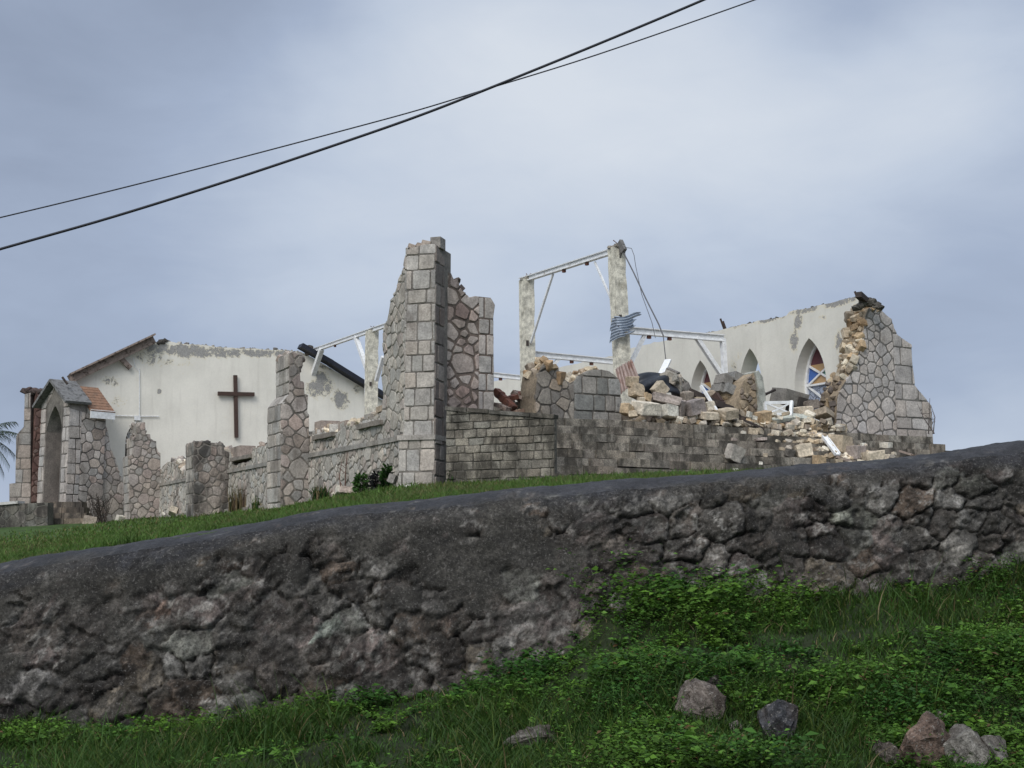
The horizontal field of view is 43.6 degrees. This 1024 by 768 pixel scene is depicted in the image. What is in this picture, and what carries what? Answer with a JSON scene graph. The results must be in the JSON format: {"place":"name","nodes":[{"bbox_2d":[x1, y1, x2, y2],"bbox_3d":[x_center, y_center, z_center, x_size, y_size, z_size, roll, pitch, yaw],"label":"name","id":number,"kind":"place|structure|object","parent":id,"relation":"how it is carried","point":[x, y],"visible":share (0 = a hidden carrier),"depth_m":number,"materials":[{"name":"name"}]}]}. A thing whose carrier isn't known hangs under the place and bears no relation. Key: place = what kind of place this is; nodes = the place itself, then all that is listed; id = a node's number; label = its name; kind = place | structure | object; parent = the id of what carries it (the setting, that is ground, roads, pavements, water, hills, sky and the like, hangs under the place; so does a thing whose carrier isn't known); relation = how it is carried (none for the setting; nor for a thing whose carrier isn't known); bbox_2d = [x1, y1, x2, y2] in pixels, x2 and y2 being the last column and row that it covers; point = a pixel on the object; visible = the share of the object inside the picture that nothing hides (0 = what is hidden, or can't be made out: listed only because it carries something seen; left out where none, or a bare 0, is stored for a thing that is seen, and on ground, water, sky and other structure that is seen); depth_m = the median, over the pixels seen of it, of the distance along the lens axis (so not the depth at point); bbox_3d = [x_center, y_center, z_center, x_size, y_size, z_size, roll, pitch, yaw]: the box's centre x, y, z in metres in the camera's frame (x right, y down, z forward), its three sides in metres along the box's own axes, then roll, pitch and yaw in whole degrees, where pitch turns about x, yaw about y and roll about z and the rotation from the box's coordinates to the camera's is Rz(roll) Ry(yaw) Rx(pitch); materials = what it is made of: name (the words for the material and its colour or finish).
{"place":"outdoors","nodes":[
{"label":"outdoors","id":0,"kind":"place"},
{"bbox_2d":[250,498,261,508],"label":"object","id":1,"kind":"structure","parent":0,"point":[254,504],"depth_m":36.66,"materials":[{"name":"green plant"}]},
{"bbox_2d":[0,0,704,249],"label":"power line","id":2,"kind":"object","parent":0,"point":[356,137],"visible":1,"depth_m":15.48,"materials":[{"name":"rubber"}]},
{"bbox_2d":[0,0,754,217],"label":"power line","id":3,"kind":"object","parent":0,"point":[374,121],"visible":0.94,"depth_m":17.58,"materials":[{"name":"rubber"}]},
{"bbox_2d":[0,483,1023,767],"bbox_3d":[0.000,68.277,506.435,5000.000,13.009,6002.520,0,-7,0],"label":"ground","id":4,"kind":"structure","parent":0,"point":[572,675],"depth_m":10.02,"materials":[{"name":"plant"}]},
{"bbox_2d":[0,422,18,475],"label":"palm tree","id":5,"kind":"object","parent":4,"relation":"on","point":[4,436],"visible":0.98,"depth_m":66.60,"materials":[{"name":"green plant"}]},
{"bbox_2d":[9,387,42,502],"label":"transept pier","id":6,"kind":"structure","parent":4,"relation":"on","point":[23,487],"depth_m":53.06,"materials":[{"name":"stone"}]},
{"bbox_2d":[0,501,53,527],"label":"terrace low wall","id":7,"kind":"structure","parent":4,"relation":"on","point":[18,514],"depth_m":47.26,"materials":[{"name":"stone"}]},
{"bbox_2d":[47,502,91,524],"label":"porch steps","id":8,"kind":"structure","parent":4,"relation":"on","point":[70,512],"depth_m":48.72,"materials":[{"name":"stone"}]},
{"bbox_2d":[32,377,123,521],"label":"church porch","id":9,"kind":"object","parent":4,"relation":"on","point":[77,461],"visible":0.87,"depth_m":51.03,"materials":[{"name":"stone"}]},
{"bbox_2d":[82,515,96,523],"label":"stone block","id":10,"kind":"object","parent":4,"relation":"on","point":[87,519],"depth_m":47.08,"materials":[{"name":"stone"}]},
{"bbox_2d":[88,493,112,522],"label":"bare shrub","id":11,"kind":"object","parent":4,"relation":"on","point":[97,512],"visible":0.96,"depth_m":47.36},
{"bbox_2d":[115,515,124,520],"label":"stone block","id":12,"kind":"object","parent":4,"relation":"on","point":[120,517],"depth_m":48.63,"materials":[{"name":"stone"}]},
{"bbox_2d":[168,505,178,515],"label":"stone block","id":13,"kind":"object","parent":4,"relation":"on","point":[173,510],"depth_m":45.64,"materials":[{"name":"stone"}]},
{"bbox_2d":[67,333,382,515],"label":"gable wall","id":14,"kind":"structure","parent":4,"relation":"on","point":[165,390],"depth_m":55.12,"materials":[{"name":"white paint"}]},
{"bbox_2d":[125,428,130,455],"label":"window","id":15,"kind":"structure","parent":14,"relation":"in","point":[128,434],"depth_m":53.77,"materials":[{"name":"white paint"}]},
{"bbox_2d":[218,375,254,437],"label":"wooden cross","id":16,"kind":"object","parent":14,"relation":"attached to","point":[235,393],"visible":1,"depth_m":55.65,"materials":[{"name":"wood"}]},
{"bbox_2d":[226,482,245,511],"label":"dry grass","id":17,"kind":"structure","parent":4,"relation":"on","point":[234,504],"depth_m":38.15,"materials":[{"name":"brown plant"}]},
{"bbox_2d":[123,236,494,519],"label":"church side wall","id":18,"kind":"structure","parent":4,"relation":"on","point":[438,341],"depth_m":28.81,"materials":[{"name":"stone"}]},
{"bbox_2d":[307,483,332,500],"bbox_3d":[-4.740,2.653,31.421,0.868,0.442,1.072,0,-7,0],"label":"grass clump","id":19,"kind":"object","parent":4,"relation":"on","point":[317,494],"visible":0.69,"depth_m":31.22,"materials":[{"name":"green plant"}]},
{"bbox_2d":[338,452,348,485],"bbox_3d":[-3.872,2.105,29.485,0.244,1.072,0.391,4,-8,-29],"label":"dry flower stalk","id":20,"kind":"object","parent":4,"relation":"on","point":[344,472],"visible":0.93,"depth_m":29.52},
{"bbox_2d":[339,486,351,494],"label":"stone block","id":21,"kind":"object","parent":4,"relation":"on","point":[343,489],"depth_m":29.24,"materials":[{"name":"stone"}]},
{"bbox_2d":[351,471,370,491],"bbox_3d":[-3.335,2.201,28.343,0.482,0.544,0.492,0,-7,0],"label":"leafy weed","id":22,"kind":"object","parent":4,"relation":"on","point":[359,479],"visible":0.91,"depth_m":28.28,"materials":[{"name":"green plant"}]},
{"bbox_2d":[365,470,383,488],"bbox_3d":[-2.894,2.094,27.556,0.562,0.529,0.555,0,-7,0],"label":"dark bush","id":23,"kind":"object","parent":4,"relation":"on","point":[372,477],"visible":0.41,"depth_m":27.45,"materials":[{"name":"green plant"}]},
{"bbox_2d":[377,463,396,488],"bbox_3d":[-2.639,1.965,26.969,0.420,0.638,0.371,3,-8,-25],"label":"leafy weed","id":24,"kind":"object","parent":4,"relation":"on","point":[383,473],"visible":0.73,"depth_m":26.91,"materials":[{"name":"green plant"}]},
{"bbox_2d":[0,453,930,562],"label":"lawn grass","id":25,"kind":"structure","parent":4,"relation":"on","point":[41,544],"depth_m":19.64,"materials":[{"name":"green plant"}]},
{"bbox_2d":[387,473,397,484],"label":"stone block","id":26,"kind":"object","parent":25,"relation":"on","point":[392,478],"depth_m":26.31,"materials":[{"name":"stone"}]},
{"bbox_2d":[0,440,1023,728],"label":"retaining wall","id":27,"kind":"structure","parent":4,"relation":"on","point":[430,594],"depth_m":10.94,"materials":[{"name":"stone"}]},
{"bbox_2d":[0,539,1023,767],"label":"ground cover","id":28,"kind":"object","parent":4,"relation":"on","point":[985,648],"visible":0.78,"depth_m":9.28,"materials":[{"name":"green plant"}]},
{"bbox_2d":[503,724,555,749],"bbox_3d":[0.127,2.442,8.762,0.275,0.220,0.358,-7,-10,42],"label":"boulder","id":29,"kind":"object","parent":4,"relation":"on","point":[522,736],"visible":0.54,"depth_m":8.68,"materials":[{"name":"stone"}]},
{"bbox_2d":[494,400,895,461],"bbox_3d":[3.719,1.277,29.217,9.342,2.460,6.498,4,-8,-26],"label":"rubble","id":30,"kind":"object","parent":4,"relation":"on","point":[797,424],"depth_m":29.27,"materials":[{"name":"stone"}]},
{"bbox_2d":[494,388,517,410],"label":"rusted beam","id":31,"kind":"structure","parent":30,"relation":"on","point":[501,396],"depth_m":27.61,"materials":[{"name":"metal"}]},
{"bbox_2d":[638,372,679,395],"bbox_3d":[3.314,0.021,29.243,1.245,0.715,0.672,4,-8,-31],"label":"tarp","id":32,"kind":"object","parent":30,"relation":"on","point":[647,380],"visible":0.64,"depth_m":29.17,"materials":[{"name":"plastic"}]},
{"bbox_2d":[615,359,637,393],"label":"roof panel","id":33,"kind":"structure","parent":32,"relation":"on","point":[627,369],"depth_m":29.25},
{"bbox_2d":[659,359,670,372],"bbox_3d":[3.695,-0.385,31.041,0.160,0.519,0.673,-3,-8,24],"label":"white plank","id":34,"kind":"object","parent":30,"relation":"on","point":[666,364],"visible":0.64,"depth_m":31.10,"materials":[{"name":"paint"}]},
{"bbox_2d":[661,404,678,418],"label":"stone block","id":35,"kind":"object","parent":30,"relation":"on","point":[669,411],"depth_m":28.31,"materials":[{"name":"stone"}]},
{"bbox_2d":[651,392,681,405],"bbox_3d":[3.447,0.347,28.626,0.678,0.315,0.456,0,-7,0],"label":"stone block","id":36,"kind":"object","parent":35,"relation":"on","point":[660,398],"depth_m":28.43,"materials":[{"name":"stone"}]},
{"bbox_2d":[650,380,669,393],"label":"stone block","id":37,"kind":"object","parent":36,"relation":"on","point":[660,386],"depth_m":28.64,"materials":[{"name":"stone"}]},
{"bbox_2d":[659,367,693,398],"bbox_3d":[3.796,0.043,29.631,1.006,0.922,0.669,5,-9,-35],"label":"concrete chunk","id":38,"kind":"object","parent":30,"relation":"on","point":[677,380],"visible":0.56,"depth_m":29.37,"materials":[{"name":"concrete"}]},
{"bbox_2d":[676,400,685,416],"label":"stone block","id":39,"kind":"object","parent":30,"relation":"on","point":[682,408],"depth_m":28.54,"materials":[{"name":"stone"}]},
{"bbox_2d":[680,391,693,400],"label":"stone block","id":40,"kind":"object","parent":30,"relation":"on","point":[686,395],"depth_m":29.09,"materials":[{"name":"stone"}]},
{"bbox_2d":[685,398,706,415],"bbox_3d":[4.086,0.524,28.804,0.514,0.446,0.385,5,-9,-33],"label":"stone block","id":41,"kind":"object","parent":30,"relation":"on","point":[695,406],"depth_m":28.64,"materials":[{"name":"stone"}]},
{"bbox_2d":[698,411,719,419],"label":"stone block","id":42,"kind":"object","parent":30,"relation":"on","point":[707,415],"depth_m":28.62,"materials":[{"name":"stone"}]},
{"bbox_2d":[705,401,715,411],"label":"stone block","id":43,"kind":"object","parent":42,"relation":"on","point":[710,405],"depth_m":28.95,"materials":[{"name":"stone"}]},
{"bbox_2d":[699,385,717,409],"bbox_3d":[4.498,0.338,29.183,0.060,0.682,0.515,7,-10,-42],"label":"white pole","id":44,"kind":"object","parent":43,"relation":"on","point":[706,394],"visible":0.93,"depth_m":29.24,"materials":[{"name":"paint"}]},
{"bbox_2d":[689,388,739,412],"bbox_3d":[4.637,0.411,29.413,1.200,0.635,0.197,0,-7,0],"label":"roof timber","id":45,"kind":"object","parent":30,"relation":"on","point":[720,404],"visible":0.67,"depth_m":29.34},
{"bbox_2d":[712,392,725,402],"bbox_3d":[4.802,0.376,29.706,0.324,0.377,0.138,-7,-10,45],"label":"roof timber","id":46,"kind":"object","parent":30,"relation":"on","point":[716,395],"visible":0.5,"depth_m":29.70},
{"bbox_2d":[714,407,738,420],"bbox_3d":[4.872,0.681,29.027,0.543,0.359,0.390,7,-10,-42],"label":"stone block","id":47,"kind":"object","parent":30,"relation":"on","point":[727,413],"depth_m":28.88,"materials":[{"name":"stone"}]},
{"bbox_2d":[725,370,765,422],"bbox_3d":[5.377,0.390,30.328,0.896,1.354,0.950,4,-8,-27],"label":"leaning wall chunk","id":48,"kind":"object","parent":30,"relation":"on","point":[748,395],"visible":0.61,"depth_m":30.02,"materials":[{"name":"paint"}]},
{"bbox_2d":[703,371,743,400],"bbox_3d":[5.088,0.118,30.392,1.016,0.848,0.636,4,-8,-27],"label":"fallen masonry","id":49,"kind":"object","parent":48,"relation":"on","point":[723,386],"visible":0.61,"depth_m":30.22,"materials":[{"name":"stone"}]},
{"bbox_2d":[755,410,771,424],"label":"stone block","id":50,"kind":"object","parent":30,"relation":"on","point":[764,416],"depth_m":29.50,"materials":[{"name":"stone"}]},
{"bbox_2d":[763,400,793,421],"bbox_3d":[6.317,0.661,30.099,0.823,0.590,0.224,3,-8,-21],"label":"window frame","id":51,"kind":"object","parent":30,"relation":"on","point":[790,402],"visible":0.74,"depth_m":30.15,"materials":[{"name":"white paint"}]},
{"bbox_2d":[772,415,793,422],"bbox_3d":[6.337,0.808,30.012,0.656,0.312,0.277,4,-8,-27],"label":"plaster shard","id":52,"kind":"object","parent":30,"relation":"on","point":[788,418],"visible":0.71,"depth_m":29.94,"materials":[{"name":"paint"}]},
{"bbox_2d":[770,387,809,410],"bbox_3d":[6.904,0.464,31.677,0.837,0.790,0.695,4,-8,-26],"label":"concrete lump","id":53,"kind":"object","parent":30,"relation":"on","point":[786,394],"visible":0.54,"depth_m":31.43,"materials":[{"name":"concrete"}]},
{"bbox_2d":[793,413,810,420],"bbox_3d":[6.848,0.785,30.282,0.691,0.206,0.277,4,-8,-27],"label":"plaster shard","id":54,"kind":"object","parent":30,"relation":"on","point":[802,416],"visible":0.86,"depth_m":30.23,"materials":[{"name":"paint"}]},
{"bbox_2d":[793,406,813,413],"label":"stone block","id":55,"kind":"object","parent":30,"relation":"on","point":[801,409],"depth_m":30.78,"materials":[{"name":"stone"}]},
{"bbox_2d":[803,399,819,408],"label":"stone block","id":56,"kind":"object","parent":30,"relation":"on","point":[815,403],"depth_m":31.35,"materials":[{"name":"stone"}]},
{"bbox_2d":[814,406,833,419],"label":"stone block","id":57,"kind":"object","parent":30,"relation":"on","point":[825,412],"depth_m":30.83,"materials":[{"name":"stone"}]},
{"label":"broken board","id":58,"kind":"object","parent":30,"relation":"on","visible":0},
{"bbox_2d":[509,391,520,400],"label":"rusted beam","id":59,"kind":"structure","parent":58,"relation":"on","point":[513,397],"depth_m":27.85,"materials":[{"name":"metal"}]},
{"bbox_2d":[445,406,947,482],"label":"stone wall","id":60,"kind":"structure","parent":4,"relation":"on","point":[486,444],"depth_m":25.95,"materials":[{"name":"stone"}]},
{"bbox_2d":[364,326,378,414],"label":"concrete column","id":61,"kind":"structure","parent":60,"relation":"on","point":[371,367],"depth_m":51.01,"materials":[{"name":"concrete"}]},
{"bbox_2d":[311,322,385,394],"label":"roof beam","id":62,"kind":"structure","parent":61,"relation":"on","point":[321,348],"depth_m":52.80,"materials":[{"name":"white paint"}]},
{"bbox_2d":[494,402,511,410],"bbox_3d":[-0.201,0.492,27.361,0.358,0.206,0.230,-6,-9,38],"label":"broken board","id":63,"kind":"object","parent":60,"relation":"on","point":[502,406],"visible":0.95,"depth_m":27.29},
{"bbox_2d":[519,273,535,390],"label":"concrete column","id":64,"kind":"structure","parent":60,"relation":"on","point":[526,313],"depth_m":39.40,"materials":[{"name":"concrete"}]},
{"bbox_2d":[519,249,609,343],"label":"roof beam","id":65,"kind":"structure","parent":64,"relation":"attached to","point":[564,267],"depth_m":37.64,"materials":[{"name":"white paint"}]},
{"bbox_2d":[535,351,612,364],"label":"roof beam","id":66,"kind":"structure","parent":64,"relation":"attached to","point":[572,358],"depth_m":40.36,"materials":[{"name":"white paint"}]},
{"bbox_2d":[520,356,620,419],"bbox_3d":[1.300,0.179,28.166,2.194,1.492,0.893,4,-8,-30],"label":"front wall stub","id":67,"kind":"object","parent":60,"relation":"on","point":[586,392],"visible":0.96,"depth_m":27.81,"materials":[{"name":"stone"}]},
{"bbox_2d":[607,240,631,403],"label":"concrete column","id":68,"kind":"structure","parent":60,"relation":"on","point":[621,351],"depth_m":34.69,"materials":[{"name":"concrete"}]},
{"bbox_2d":[617,239,626,257],"bbox_3d":[2.927,-3.442,34.935,0.100,0.976,0.652,4,-8,-27],"label":"splintered plank","id":69,"kind":"object","parent":68,"relation":"hanging from","point":[621,245],"visible":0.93,"depth_m":34.82,"materials":[{"name":"grey wood"}]},
{"bbox_2d":[609,312,640,342],"bbox_3d":[3.046,-1.512,34.393,0.959,0.918,0.268,1,-7,-11],"label":"corrugated sheet","id":70,"kind":"object","parent":68,"relation":"attached to","point":[620,327],"visible":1,"depth_m":34.32,"materials":[{"name":"metal"}]},
{"bbox_2d":[625,247,655,337],"bbox_3d":[3.335,-2.438,34.015,0.018,2.700,1.648,4,-8,-27],"label":"hanging cable","id":71,"kind":"object","parent":68,"relation":"hanging from","point":[641,292],"visible":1,"depth_m":33.82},
{"bbox_2d":[623,252,663,335],"bbox_3d":[3.435,-2.450,33.822,0.033,2.677,1.949,4,-8,-27],"label":"hanging cable","id":72,"kind":"object","parent":68,"relation":"attached to","point":[644,294],"visible":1,"depth_m":33.70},
{"bbox_2d":[629,327,727,373],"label":"roof beam","id":73,"kind":"structure","parent":68,"relation":"attached to","point":[697,337],"depth_m":35.87,"materials":[{"name":"white paint"}]},
{"bbox_2d":[628,410,637,417],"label":"stone block","id":74,"kind":"object","parent":60,"relation":"on","point":[632,414],"depth_m":27.77,"materials":[{"name":"stone"}]},
{"bbox_2d":[619,403,633,416],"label":"stone block","id":75,"kind":"object","parent":74,"relation":"on","point":[625,408],"depth_m":27.83,"materials":[{"name":"stone"}]},
{"bbox_2d":[631,400,661,415],"bbox_3d":[2.957,0.534,28.147,0.591,0.372,0.469,5,-9,-36],"label":"stone block","id":76,"kind":"object","parent":60,"relation":"on","point":[647,408],"depth_m":27.97,"materials":[{"name":"stone"}]},
{"bbox_2d":[636,397,645,400],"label":"stone block","id":77,"kind":"object","parent":76,"relation":"on","point":[641,399],"depth_m":28.29,"materials":[{"name":"stone"}]},
{"bbox_2d":[628,382,644,399],"bbox_3d":[2.759,0.161,28.436,0.373,0.375,0.298,6,-9,-40],"label":"stone block","id":78,"kind":"object","parent":77,"relation":"on","point":[635,390],"depth_m":28.34,"materials":[{"name":"stone"}]},
{"bbox_2d":[625,376,638,386],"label":"stone block","id":79,"kind":"object","parent":78,"relation":"on","point":[629,380],"depth_m":28.41,"materials":[{"name":"stone"}]},
{"bbox_2d":[644,392,651,401],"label":"stone block","id":80,"kind":"object","parent":76,"relation":"on","point":[647,396],"depth_m":28.39,"materials":[{"name":"stone"}]},
{"bbox_2d":[748,427,758,434],"bbox_3d":[5.453,1.070,28.944,0.242,0.188,0.180,0,-7,0],"label":"rubble stone","id":81,"kind":"object","parent":60,"relation":"on","point":[753,431],"visible":0.87,"depth_m":28.86,"materials":[{"name":"stone"}]},
{"bbox_2d":[745,420,764,429],"bbox_3d":[5.517,0.931,29.090,0.458,0.242,0.058,0,-7,3],"label":"roof timber","id":82,"kind":"object","parent":60,"relation":"on","point":[753,424],"visible":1,"depth_m":29.07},
{"bbox_2d":[754,437,766,441],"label":"rubble stone","id":83,"kind":"object","parent":60,"relation":"on","point":[762,439],"visible":0.81,"depth_m":28.56,"materials":[{"name":"stone"}]},
{"bbox_2d":[784,448,795,456],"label":"stone block","id":84,"kind":"structure","parent":60,"relation":"on","point":[789,452],"depth_m":28.24,"materials":[{"name":"stone"}]},
{"bbox_2d":[793,442,813,457],"bbox_3d":[6.474,1.484,28.428,0.396,0.366,0.289,0,-7,-3],"label":"stone block","id":85,"kind":"object","parent":60,"relation":"on","point":[804,450],"depth_m":28.30,"materials":[{"name":"stone"}]},
{"bbox_2d":[812,455,825,463],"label":"stone block","id":86,"kind":"object","parent":60,"relation":"on","point":[818,459],"depth_m":28.19,"materials":[{"name":"stone"}]},
{"bbox_2d":[821,435,840,455],"bbox_3d":[7.210,1.388,28.928,0.147,0.507,0.614,2,-7,-14],"label":"metal strip","id":87,"kind":"object","parent":60,"relation":"on","point":[827,440],"visible":1,"depth_m":28.89,"materials":[{"name":"white paint"}]},
{"bbox_2d":[827,434,852,452],"bbox_3d":[7.497,1.366,29.238,0.431,0.437,0.534,-7,-10,42],"label":"stone block","id":88,"kind":"object","parent":60,"relation":"on","point":[841,442],"depth_m":29.01,"materials":[{"name":"stone"}]},
{"bbox_2d":[835,455,852,461],"bbox_3d":[7.497,1.709,28.561,0.542,0.231,0.120,-1,-7,5],"label":"broken board","id":89,"kind":"object","parent":60,"relation":"on","point":[843,458],"visible":0.64,"depth_m":28.52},
{"bbox_2d":[846,445,865,459],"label":"stone block","id":90,"kind":"object","parent":60,"relation":"on","point":[854,451],"depth_m":28.91,"materials":[{"name":"stone"}]},
{"bbox_2d":[861,450,884,460],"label":"stone block","id":91,"kind":"object","parent":60,"relation":"on","point":[873,455],"depth_m":28.78,"materials":[{"name":"stone"}]},
{"bbox_2d":[819,291,932,439],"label":"front corner wall","id":92,"kind":"structure","parent":60,"relation":"on","point":[871,388],"depth_m":31.89,"materials":[{"name":"stone"}]},
{"bbox_2d":[879,442,892,447],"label":"stone block","id":93,"kind":"structure","parent":60,"relation":"on","point":[885,444],"depth_m":30.24,"materials":[{"name":"stone"}]},
{"bbox_2d":[918,401,934,433],"bbox_3d":[10.114,0.798,31.259,0.443,0.880,0.299,-5,-9,34],"label":"bare sapling","id":94,"kind":"object","parent":60,"relation":"on","point":[929,420],"visible":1,"depth_m":31.14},
{"bbox_2d":[674,678,725,720],"bbox_3d":[1.266,2.173,8.645,0.354,0.363,0.267,0,-7,0],"label":"boulder","id":95,"kind":"object","parent":4,"relation":"on","point":[702,691],"visible":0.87,"depth_m":8.54,"materials":[{"name":"stone"}]},
{"bbox_2d":[704,675,723,690],"bbox_3d":[1.409,2.166,9.068,0.194,0.213,0.171,0,-7,0],"label":"boulder","id":96,"kind":"object","parent":4,"relation":"on","point":[711,680],"visible":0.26,"depth_m":9.02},
{"bbox_2d":[757,699,797,740],"bbox_3d":[1.743,2.234,8.377,0.263,0.349,0.308,0,-7,0],"label":"boulder","id":97,"kind":"object","parent":4,"relation":"on","point":[773,713],"visible":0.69,"depth_m":8.29,"materials":[{"name":"stone"}]},
{"bbox_2d":[871,740,902,764],"bbox_3d":[2.380,2.358,8.082,0.176,0.220,0.221,2,-7,-15],"label":"boulder","id":98,"kind":"object","parent":4,"relation":"on","point":[893,749],"visible":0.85,"depth_m":8.00,"materials":[{"name":"stone"}]},
{"bbox_2d":[899,711,950,767],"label":"boulder","id":99,"kind":"object","parent":4,"relation":"on","point":[920,739],"visible":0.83,"depth_m":7.97,"materials":[{"name":"stone"}]},
{"bbox_2d":[943,724,992,766],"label":"boulder","id":100,"kind":"object","parent":4,"relation":"on","point":[963,740],"visible":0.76,"depth_m":7.96,"materials":[{"name":"stone"}]},
{"bbox_2d":[980,735,1011,765],"bbox_3d":[3.010,2.339,8.052,0.230,0.260,0.256,-4,-8,32],"label":"boulder","id":101,"kind":"object","parent":4,"relation":"on","point":[990,741],"visible":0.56,"depth_m":7.99,"materials":[{"name":"stone"}]},
{"bbox_2d":[0,0,1023,501],"label":"sky","id":102,"kind":"structure","parent":0,"point":[756,160],"materials":[{"name":"grey"}]},
{"bbox_2d":[494,291,870,420],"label":"nave wall","id":103,"kind":"structure","parent":0,"point":[797,350],"depth_m":35.49,"materials":[{"name":"beige paint"}]},
{"bbox_2d":[494,372,519,380],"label":"roof beam","id":104,"kind":"structure","parent":103,"relation":"attached to","point":[500,376],"depth_m":45.31,"materials":[{"name":"white paint"}]},
{"bbox_2d":[700,368,710,392],"bbox_3d":[5.992,0.607,38.478,0.100,2.621,1.124,4,-8,-27],"label":"window","id":105,"kind":"structure","parent":103,"relation":"in","point":[705,381],"depth_m":38.80,"materials":[{"name":"glass"}]},
{"bbox_2d":[805,345,825,420],"bbox_3d":[8.255,0.163,34.136,0.100,2.751,1.254,4,-8,-27],"label":"window","id":106,"kind":"structure","parent":103,"relation":"in","point":[815,375],"depth_m":34.42,"materials":[{"name":"glass"}]},
{"bbox_2d":[724,443,745,463],"bbox_3d":[4.729,1.478,27.198,0.431,0.445,0.278,3,-8,-25],"label":"stone block","id":107,"kind":"object","parent":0,"point":[734,453],"depth_m":27.09,"materials":[{"name":"stone"}]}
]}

